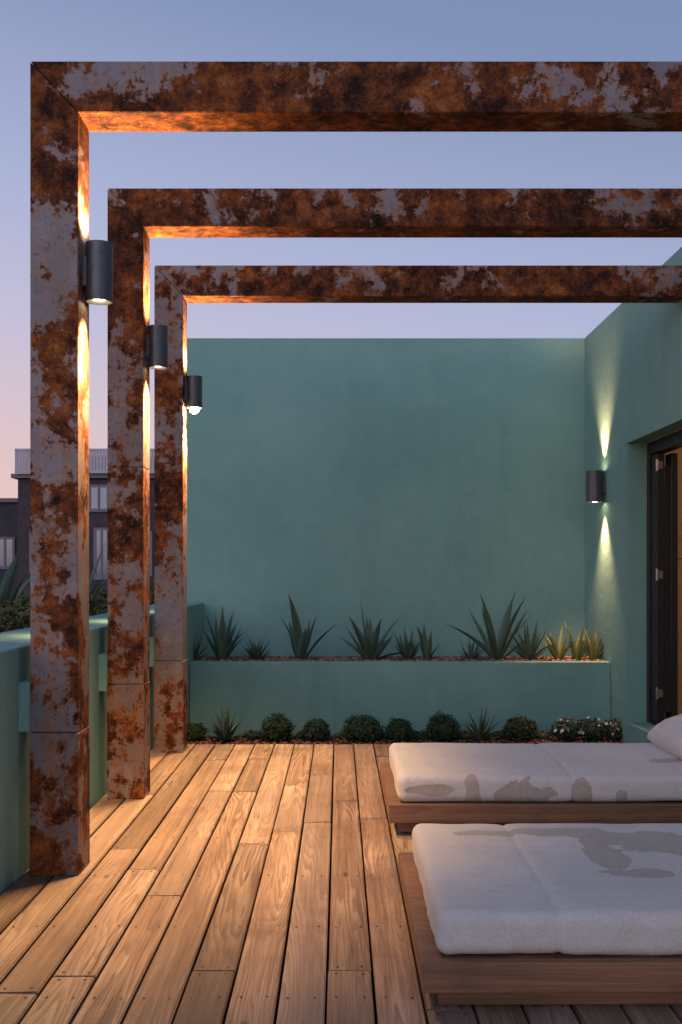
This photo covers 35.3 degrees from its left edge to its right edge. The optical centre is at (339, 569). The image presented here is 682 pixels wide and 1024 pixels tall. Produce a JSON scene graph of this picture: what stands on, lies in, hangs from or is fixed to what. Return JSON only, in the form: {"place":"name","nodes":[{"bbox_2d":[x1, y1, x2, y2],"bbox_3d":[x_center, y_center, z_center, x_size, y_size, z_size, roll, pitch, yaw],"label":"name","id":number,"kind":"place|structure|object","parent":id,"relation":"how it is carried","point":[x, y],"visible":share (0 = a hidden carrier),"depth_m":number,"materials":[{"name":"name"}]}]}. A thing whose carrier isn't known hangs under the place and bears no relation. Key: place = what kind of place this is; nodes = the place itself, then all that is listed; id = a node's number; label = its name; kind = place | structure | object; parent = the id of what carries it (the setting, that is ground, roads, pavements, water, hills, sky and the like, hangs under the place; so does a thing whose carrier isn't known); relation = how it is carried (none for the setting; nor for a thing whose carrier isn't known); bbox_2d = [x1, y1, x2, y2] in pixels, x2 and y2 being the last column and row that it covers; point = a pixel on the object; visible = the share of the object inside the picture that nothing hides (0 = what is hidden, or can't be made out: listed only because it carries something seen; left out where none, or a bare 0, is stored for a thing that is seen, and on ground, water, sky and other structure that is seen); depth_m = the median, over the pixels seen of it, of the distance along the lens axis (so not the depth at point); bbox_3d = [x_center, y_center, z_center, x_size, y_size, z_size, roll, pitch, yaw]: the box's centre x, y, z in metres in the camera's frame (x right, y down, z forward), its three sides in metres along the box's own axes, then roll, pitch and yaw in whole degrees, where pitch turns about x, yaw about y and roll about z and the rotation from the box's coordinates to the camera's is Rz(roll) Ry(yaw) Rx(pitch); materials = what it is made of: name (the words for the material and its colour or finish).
{"place":"outdoors","nodes":[
{"label":"outdoors","id":0,"kind":"place"},
{"bbox_2d":[0,502,17,593],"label":"walls","id":1,"kind":"structure","parent":0,"point":[8,519],"depth_m":32.00,"materials":[{"name":"grey paint"}]},
{"bbox_2d":[4,539,5,565],"bbox_3d":[-9.975,-0.500,31.954,0.060,0.800,0.029,0,0,0],"label":"window frame","id":2,"kind":"object","parent":1,"relation":"attached to","point":[4,552],"visible":1,"depth_m":31.94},
{"bbox_2d":[0,539,11,565],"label":"window glass","id":3,"kind":"object","parent":1,"relation":"attached to","point":[8,552],"visible":0.78,"depth_m":31.97,"materials":[{"name":"grey glass"}]},
{"bbox_2d":[0,537,14,538],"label":"window frame","id":4,"kind":"object","parent":1,"relation":"attached to","point":[7,537],"visible":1,"depth_m":31.94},
{"bbox_2d":[0,498,17,501],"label":"cornice","id":5,"kind":"structure","parent":1,"relation":"on","point":[8,499],"depth_m":31.85,"materials":[{"name":"grey concrete"}]},
{"bbox_2d":[12,539,14,559],"bbox_3d":[-9.715,-0.500,31.954,0.070,0.800,0.029,0,0,0],"label":"window frame","id":6,"kind":"object","parent":1,"relation":"attached to","point":[13,548],"visible":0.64,"depth_m":31.94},
{"bbox_2d":[29,534,29,568],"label":"window frame","id":7,"kind":"object","parent":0,"point":[29,551],"visible":0.36,"depth_m":29.94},
{"bbox_2d":[0,583,153,632],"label":"hedge","id":8,"kind":"object","parent":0,"point":[17,617],"visible":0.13,"depth_m":6.50,"materials":[{"name":"green plant"}]},
{"bbox_2d":[0,542,29,614],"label":"agave plant","id":9,"kind":"object","parent":8,"relation":"in","point":[6,585],"visible":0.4,"depth_m":6.96,"materials":[{"name":"green plant"}]},
{"bbox_2d":[89,542,107,606],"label":"agave plant","id":10,"kind":"object","parent":8,"relation":"in","point":[94,594],"visible":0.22,"depth_m":8.02,"materials":[{"name":"green plant"}]},
{"bbox_2d":[18,478,153,600],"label":"walls","id":11,"kind":"structure","parent":0,"point":[98,519],"depth_m":30.00,"materials":[{"name":"brick"}]},
{"bbox_2d":[11,474,153,479],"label":"cornice","id":12,"kind":"structure","parent":11,"relation":"on","point":[15,476],"depth_m":29.85,"materials":[{"name":"grey concrete"}]},
{"bbox_2d":[15,449,153,472],"bbox_3d":[-6.622,-3.010,29.740,4.755,0.680,0.080,0,0,0],"label":"roof screen","id":13,"kind":"object","parent":12,"relation":"on","point":[96,460],"visible":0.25,"depth_m":29.72,"materials":[{"name":"metal"}]},
{"bbox_2d":[89,487,90,508],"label":"window frame","id":14,"kind":"object","parent":11,"relation":"attached to","point":[89,497],"visible":0.64,"depth_m":29.94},
{"bbox_2d":[93,530,95,576],"bbox_3d":[-6.835,-0.450,29.954,0.070,1.300,0.029,0,0,0],"label":"window frame","id":15,"kind":"object","parent":11,"relation":"attached to","point":[94,547],"visible":0.86,"depth_m":29.94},
{"bbox_2d":[89,509,107,511],"bbox_3d":[-6.725,-1.655,29.954,0.590,0.090,0.029,0,0,0],"label":"window frame","id":16,"kind":"object","parent":11,"relation":"attached to","point":[98,510],"visible":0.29,"depth_m":29.94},
{"bbox_2d":[89,485,107,486],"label":"window frame","id":17,"kind":"object","parent":11,"relation":"attached to","point":[98,485],"visible":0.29,"depth_m":29.94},
{"bbox_2d":[91,487,106,508],"bbox_3d":[-6.725,-2.000,30.010,0.450,0.600,0.080,0,0,0],"label":"window glass","id":18,"kind":"object","parent":11,"relation":"attached to","point":[94,497],"visible":1,"depth_m":29.97,"materials":[{"name":"glass"}]},
{"bbox_2d":[98,487,99,508],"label":"window frame","id":19,"kind":"object","parent":11,"relation":"attached to","point":[98,497],"visible":1,"depth_m":29.94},
{"bbox_2d":[93,577,107,579],"bbox_3d":[-6.650,0.245,29.954,0.440,0.090,0.029,0,0,0],"label":"window frame","id":20,"kind":"object","parent":11,"relation":"attached to","point":[97,578],"visible":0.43,"depth_m":29.94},
{"bbox_2d":[93,528,107,529],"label":"window frame","id":21,"kind":"object","parent":11,"relation":"attached to","point":[100,528],"visible":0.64,"depth_m":29.94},
{"bbox_2d":[96,530,106,576],"bbox_3d":[-6.650,-0.450,30.010,0.300,1.300,0.080,0,0,0],"label":"window glass","id":22,"kind":"object","parent":11,"relation":"attached to","point":[104,552],"visible":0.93,"depth_m":29.97,"materials":[{"name":"grey glass"}]},
{"bbox_2d":[100,530,102,576],"bbox_3d":[-6.650,-0.450,29.954,0.060,1.300,0.029,0,0,0],"label":"window frame","id":23,"kind":"object","parent":11,"relation":"attached to","point":[101,557],"visible":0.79,"depth_m":29.94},
{"bbox_2d":[150,534,151,572],"bbox_3d":[-5.265,-0.450,29.954,0.070,1.100,0.029,0,0,0],"label":"window frame","id":24,"kind":"object","parent":11,"relation":"attached to","point":[150,553],"visible":0.64,"depth_m":29.94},
{"bbox_2d":[107,530,107,576],"bbox_3d":[-6.465,-0.450,29.954,0.070,1.300,0.029,0,0,0],"label":"window frame","id":25,"kind":"object","parent":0,"point":[107,553],"visible":0.43,"depth_m":29.94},
{"bbox_2d":[89,456,153,473],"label":"ledge","id":26,"kind":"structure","parent":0,"point":[105,469],"depth_m":30.80,"materials":[{"name":"metal"}]},
{"bbox_2d":[0,0,681,497],"label":"sky","id":27,"kind":"structure","parent":0,"point":[30,30],"materials":[{"name":"blue"}]},
{"bbox_2d":[193,655,603,660],"bbox_3d":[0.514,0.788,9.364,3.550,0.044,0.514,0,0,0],"label":"planter gravel","id":28,"kind":"structure","parent":0,"point":[387,658],"depth_m":9.30,"materials":[{"name":"gravel"}]},
{"bbox_2d":[193,636,207,659],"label":"yucca plant","id":29,"kind":"object","parent":28,"relation":"on","point":[196,655],"visible":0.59,"depth_m":9.29,"materials":[{"name":"green plant"}]},
{"bbox_2d":[200,605,242,659],"bbox_3d":[-1.016,0.555,9.359,0.405,0.503,0.443,0,0,0],"label":"agave plant","id":30,"kind":"object","parent":28,"relation":"on","point":[223,646],"visible":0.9,"depth_m":9.26,"materials":[{"name":"green plant"}]},
{"bbox_2d":[240,635,272,659],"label":"succulent plant","id":31,"kind":"object","parent":28,"relation":"on","point":[254,652],"visible":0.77,"depth_m":9.28,"materials":[{"name":"green plant"}]},
{"bbox_2d":[281,594,336,658],"bbox_3d":[-0.346,0.503,9.245,0.512,0.607,0.436,0,0,32],"label":"agave plant","id":32,"kind":"object","parent":28,"relation":"on","point":[300,641],"visible":0.91,"depth_m":9.25,"materials":[{"name":"green plant"}]},
{"bbox_2d":[339,598,402,659],"bbox_3d":[0.295,0.511,9.323,0.602,0.593,0.568,0,0,-24],"label":"agave plant","id":33,"kind":"object","parent":28,"relation":"on","point":[370,647],"visible":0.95,"depth_m":9.25,"materials":[{"name":"green plant"}]},
{"bbox_2d":[393,626,420,659],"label":"yucca plant","id":34,"kind":"object","parent":28,"relation":"on","point":[407,649],"visible":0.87,"depth_m":9.29,"materials":[{"name":"green plant"}]},
{"bbox_2d":[416,625,438,659],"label":"succulent plant","id":35,"kind":"object","parent":28,"relation":"on","point":[426,646],"visible":0.9,"depth_m":9.28,"materials":[{"name":"green plant"}]},
{"bbox_2d":[459,637,483,659],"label":"yucca plant","id":36,"kind":"object","parent":28,"relation":"on","point":[471,655],"visible":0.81,"depth_m":9.29,"materials":[{"name":"green plant"}]},
{"bbox_2d":[446,590,532,659],"bbox_3d":[1.351,0.481,9.309,0.675,0.651,0.951,0,0,23],"label":"agave plant","id":37,"kind":"object","parent":28,"relation":"on","point":[491,647],"visible":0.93,"depth_m":9.23,"materials":[{"name":"green plant"}]},
{"bbox_2d":[510,623,555,660],"bbox_3d":[1.649,0.618,9.332,0.427,0.376,0.357,0,0,0],"label":"agave plant","id":38,"kind":"object","parent":28,"relation":"on","point":[526,649],"visible":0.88,"depth_m":9.27,"materials":[{"name":"green plant"}]},
{"bbox_2d":[542,629,573,659],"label":"snake plant","id":39,"kind":"object","parent":28,"relation":"on","point":[559,651],"visible":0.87,"depth_m":9.28,"materials":[{"name":"green plant"}]},
{"bbox_2d":[564,622,590,659],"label":"snake plant","id":40,"kind":"object","parent":28,"relation":"on","point":[577,650],"visible":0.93,"depth_m":9.28,"materials":[{"name":"green plant"}]},
{"bbox_2d":[577,626,603,660],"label":"snake plant","id":41,"kind":"object","parent":28,"relation":"on","point":[593,651],"visible":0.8,"depth_m":9.29,"materials":[{"name":"green plant"}]},
{"bbox_2d":[646,708,681,725],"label":"room floor","id":42,"kind":"structure","parent":0,"point":[679,710],"depth_m":9.03,"materials":[{"name":"brown wood"}]},
{"bbox_2d":[665,455,667,718],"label":"leaf","id":43,"kind":"object","parent":42,"relation":"on","point":[666,464],"visible":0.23,"depth_m":8.36,"materials":[{"name":"black metal"}]},
{"bbox_2d":[668,454,669,717],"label":"leaf","id":44,"kind":"object","parent":42,"relation":"on","point":[668,465],"visible":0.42,"depth_m":8.30,"materials":[{"name":"black metal"}]},
{"bbox_2d":[670,453,677,716],"bbox_3d":[2.578,0.142,8.262,0.050,2.075,0.045,0,0,0],"label":"leaf","id":45,"kind":"object","parent":42,"relation":"on","point":[674,580],"visible":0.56,"depth_m":8.24,"materials":[{"name":"black metal"}]},
{"bbox_3d":[2.481,1.195,6.885,0.100,0.019,3.046,0,0,0],"label":"track","id":46,"kind":"object","parent":42,"relation":"on","visible":0},
{"bbox_2d":[651,455,652,720],"bbox_3d":[2.473,0.142,8.373,0.060,2.075,0.045,0,0,0],"label":"leaf stile","id":47,"kind":"object","parent":46,"relation":"on","point":[652,587],"visible":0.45,"depth_m":8.36,"materials":[{"name":"brown wood"}]},
{"bbox_2d":[653,454,654,721],"bbox_3d":[2.473,0.142,8.318,0.060,2.075,0.045,0,0,0],"label":"leaf stile","id":48,"kind":"object","parent":46,"relation":"on","point":[654,587],"visible":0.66,"depth_m":8.31,"materials":[{"name":"black metal"}]},
{"bbox_2d":[655,453,664,722],"bbox_3d":[2.473,0.142,8.262,0.060,2.075,0.045,0,0,0],"label":"leaf stile","id":49,"kind":"object","parent":46,"relation":"on","point":[660,589],"visible":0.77,"depth_m":8.24,"materials":[{"name":"black metal"}]},
{"bbox_2d":[656,687,662,698],"bbox_3d":[2.454,0.950,8.222,0.055,0.090,0.026,0,0,0],"label":"hinge","id":50,"kind":"object","parent":49,"relation":"attached to","point":[659,692],"visible":1,"depth_m":8.21,"materials":[{"name":"metal"}]},
{"bbox_2d":[656,569,662,580],"bbox_3d":[2.454,0.040,8.222,0.055,0.090,0.026,0,0,0],"label":"hinge","id":51,"kind":"object","parent":49,"relation":"attached to","point":[659,574],"visible":1,"depth_m":8.21,"materials":[{"name":"metal"}]},
{"bbox_2d":[656,459,662,470],"bbox_3d":[2.454,-0.800,8.222,0.055,0.090,0.026,0,0,0],"label":"hinge","id":52,"kind":"object","parent":49,"relation":"attached to","point":[659,464],"visible":1,"depth_m":8.21,"materials":[{"name":"metal"}]},
{"bbox_2d":[665,466,670,711],"bbox_3d":[2.528,0.150,8.262,0.050,1.900,0.021,0,0,0],"label":"leaf glass","id":53,"kind":"object","parent":49,"relation":"attached to","point":[667,588],"visible":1,"depth_m":8.25,"materials":[{"name":"black glass"}]},
{"bbox_3d":[2.125,3.130,5.000,9.750,3.140,14.000,0,0,0],"label":"lower storey","id":54,"kind":"object","parent":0,"visible":0},
{"bbox_2d":[0,602,202,894],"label":"parapet wall","id":55,"kind":"structure","parent":54,"relation":"on","point":[14,777],"depth_m":4.31,"materials":[{"name":"paint"}]},
{"bbox_2d":[193,754,472,1023],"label":"under deck","id":56,"kind":"structure","parent":54,"relation":"on","point":[327,971],"depth_m":3.87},
{"bbox_2d":[0,744,681,1023],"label":"timber deck","id":57,"kind":"structure","parent":56,"relation":"on","point":[115,930],"depth_m":3.74,"materials":[{"name":"brown wood"}]},
{"bbox_2d":[19,61,681,875],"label":"rusted steel pergola frame","id":58,"kind":"object","parent":57,"relation":"on","point":[73,103],"visible":1,"depth_m":4.20,"materials":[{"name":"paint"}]},
{"bbox_2d":[82,240,112,304],"bbox_3d":[-0.968,-1.188,4.295,0.117,0.236,0.108,0,0,0],"label":"cylinder wall lamp","id":59,"kind":"object","parent":58,"relation":"attached to","point":[97,271],"visible":1,"depth_m":4.25,"materials":[{"name":"grey metal"}]},
{"bbox_2d":[99,188,681,798],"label":"rusted steel pergola frame","id":60,"kind":"object","parent":57,"relation":"on","point":[139,218],"visible":0.99,"depth_m":5.60,"materials":[{"name":"paint"}]},
{"bbox_2d":[145,324,167,369],"bbox_3d":[-0.969,-1.181,5.695,0.115,0.220,0.104,0,0,0],"label":"cylinder wall lamp","id":61,"kind":"object","parent":60,"relation":"attached to","point":[156,346],"visible":1,"depth_m":5.65,"materials":[{"name":"grey metal"}]},
{"bbox_2d":[150,265,681,752],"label":"rusted steel pergola frame","id":62,"kind":"object","parent":57,"relation":"on","point":[178,289],"visible":0.91,"depth_m":7.02,"materials":[{"name":"paint"}]},
{"bbox_2d":[184,375,201,413],"bbox_3d":[-0.969,-1.157,7.115,0.115,0.248,0.104,0,0,0],"label":"cylinder wall lamp","id":63,"kind":"object","parent":62,"relation":"attached to","point":[193,392],"visible":1,"depth_m":7.08,"materials":[{"name":"grey metal"}]},
{"bbox_2d":[380,714,681,831],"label":"outdoor daybed","id":64,"kind":"object","parent":57,"relation":"on","point":[514,783],"visible":1,"depth_m":4.87,"materials":[{"name":"white fabric"}]},
{"bbox_2d":[399,823,681,1004],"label":"outdoor daybed","id":65,"kind":"object","parent":57,"relation":"on","point":[550,914],"visible":1,"depth_m":2.97,"materials":[{"name":"white fabric"}]},
{"bbox_2d":[190,661,609,735],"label":"front wall","id":66,"kind":"structure","parent":54,"relation":"on","point":[544,695],"depth_m":9.00,"materials":[{"name":"paint"}]},
{"bbox_2d":[187,735,622,743],"bbox_3d":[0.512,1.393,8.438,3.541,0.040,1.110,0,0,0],"label":"bed gravel","id":67,"kind":"structure","parent":54,"relation":"on","point":[292,738],"depth_m":8.64,"materials":[{"name":"gravel"}]},
{"bbox_2d":[187,722,209,742],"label":"box ball shrub","id":68,"kind":"object","parent":67,"relation":"on","point":[195,732],"visible":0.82,"depth_m":8.66,"materials":[{"name":"green plant"}]},
{"bbox_2d":[203,703,243,741],"bbox_3d":[-0.932,1.250,8.708,0.354,0.302,0.481,0,0,-55],"label":"yucca plant","id":69,"kind":"object","parent":67,"relation":"on","point":[224,731],"visible":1,"depth_m":8.70,"materials":[{"name":"green plant"}]},
{"bbox_2d":[241,730,263,740],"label":"groundcover plant","id":70,"kind":"object","parent":67,"relation":"on","point":[252,735],"visible":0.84,"depth_m":8.78,"materials":[{"name":"green plant"}]},
{"bbox_2d":[259,712,295,742],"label":"box ball shrub","id":71,"kind":"object","parent":67,"relation":"on","point":[277,726],"visible":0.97,"depth_m":8.65,"materials":[{"name":"green plant"}]},
{"bbox_2d":[295,731,305,739],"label":"groundcover plant","id":72,"kind":"object","parent":67,"relation":"on","point":[299,735],"visible":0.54,"depth_m":8.78,"materials":[{"name":"green plant"}]},
{"bbox_2d":[301,718,330,742],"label":"box ball shrub","id":73,"kind":"object","parent":67,"relation":"on","point":[317,730],"visible":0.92,"depth_m":8.66,"materials":[{"name":"green plant"}]},
{"bbox_2d":[333,730,350,740],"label":"groundcover plant","id":74,"kind":"object","parent":67,"relation":"on","point":[340,735],"visible":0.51,"depth_m":8.78,"materials":[{"name":"green plant"}]},
{"bbox_2d":[341,714,385,742],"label":"box ball shrub","id":75,"kind":"object","parent":67,"relation":"on","point":[364,729],"visible":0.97,"depth_m":8.64,"materials":[{"name":"green plant"}]},
{"bbox_2d":[384,717,415,742],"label":"box ball shrub","id":76,"kind":"object","parent":67,"relation":"on","point":[397,731],"visible":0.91,"depth_m":8.65,"materials":[{"name":"green plant"}]},
{"bbox_2d":[410,730,429,740],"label":"groundcover plant","id":77,"kind":"object","parent":67,"relation":"on","point":[422,736],"visible":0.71,"depth_m":8.76,"materials":[{"name":"green plant"}]},
{"bbox_2d":[424,710,462,742],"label":"box ball shrub","id":78,"kind":"object","parent":67,"relation":"on","point":[444,728],"visible":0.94,"depth_m":8.65,"materials":[{"name":"green plant"}]},
{"bbox_2d":[455,730,473,740],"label":"groundcover plant","id":79,"kind":"object","parent":67,"relation":"on","point":[464,736],"visible":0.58,"depth_m":8.76,"materials":[{"name":"green plant"}]},
{"bbox_2d":[461,707,504,741],"bbox_3d":[1.173,1.244,8.712,0.362,0.314,0.375,0,0,22],"label":"yucca plant","id":80,"kind":"object","parent":67,"relation":"on","point":[481,734],"visible":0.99,"depth_m":8.70,"materials":[{"name":"green plant"}]},
{"bbox_2d":[492,731,508,739],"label":"groundcover plant","id":81,"kind":"object","parent":67,"relation":"on","point":[500,736],"visible":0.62,"depth_m":8.78,"materials":[{"name":"green plant"}]},
{"bbox_2d":[501,714,537,741],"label":"box ball shrub","id":82,"kind":"object","parent":67,"relation":"on","point":[519,729],"visible":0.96,"depth_m":8.65,"materials":[{"name":"green plant"}]},
{"bbox_2d":[533,729,553,740],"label":"groundcover plant","id":83,"kind":"object","parent":67,"relation":"on","point":[542,735],"visible":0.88,"depth_m":8.78,"materials":[{"name":"green plant"}]},
{"bbox_2d":[549,717,581,741],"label":"white flowering shrub","id":84,"kind":"object","parent":67,"relation":"on","point":[563,730],"visible":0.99,"depth_m":8.66,"materials":[{"name":"green plant"}]},
{"bbox_2d":[577,717,609,742],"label":"white flowering shrub","id":85,"kind":"object","parent":67,"relation":"on","point":[591,730],"visible":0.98,"depth_m":8.66,"materials":[{"name":"green plant"}]},
{"bbox_2d":[602,717,622,741],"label":"white flowering shrub","id":86,"kind":"object","parent":67,"relation":"on","point":[615,733],"visible":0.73,"depth_m":8.66,"materials":[{"name":"green plant"}]},
{"bbox_2d":[187,338,681,655],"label":"back wall","id":87,"kind":"structure","parent":54,"relation":"on","point":[436,485],"depth_m":9.96,"materials":[{"name":"paint"}]},
{"bbox_2d":[585,247,681,742],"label":"house wall","id":88,"kind":"structure","parent":54,"relation":"on","point":[633,379],"depth_m":8.54,"materials":[{"name":"paint"}]},
{"bbox_2d":[586,470,605,502],"bbox_3d":[2.200,-0.711,9.200,0.161,0.270,0.144,0,0,0],"label":"cylinder wall lamp","id":89,"kind":"object","parent":88,"relation":"attached to","point":[595,486],"visible":1,"depth_m":9.14,"materials":[{"name":"grey metal"}]},
{"bbox_2d":[628,722,653,742],"bbox_3d":[2.357,1.355,6.889,0.147,0.290,3.178,0,0,0],"label":"threshold","id":90,"kind":"object","parent":88,"relation":"attached to","point":[638,732],"visible":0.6,"depth_m":8.26,"materials":[{"name":"paint"}]},
{"bbox_2d":[647,443,650,722],"bbox_3d":[2.481,0.103,8.444,0.100,2.203,0.068,0,0,0],"label":"jamb","id":91,"kind":"object","parent":88,"relation":"attached to","point":[648,587],"visible":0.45,"depth_m":8.43,"materials":[{"name":"black metal"}]},
{"bbox_2d":[646,429,681,557],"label":"door frame","id":92,"kind":"structure","parent":88,"relation":"attached to","point":[679,451],"depth_m":9.30,"materials":[{"name":"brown wood"}]},
{"bbox_2d":[649,429,681,454],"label":"head","id":93,"kind":"object","parent":88,"relation":"attached to","point":[669,443],"visible":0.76,"depth_m":7.99},
{"bbox_3d":[3.866,-1.475,6.950,2.869,0.150,4.900,0,0,0],"label":"room","id":94,"kind":"object","parent":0,"visible":0},
{"bbox_2d":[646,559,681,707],"bbox_3d":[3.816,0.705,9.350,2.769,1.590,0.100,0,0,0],"label":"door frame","id":95,"kind":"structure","parent":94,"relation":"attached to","point":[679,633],"depth_m":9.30,"materials":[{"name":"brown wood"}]}
]}

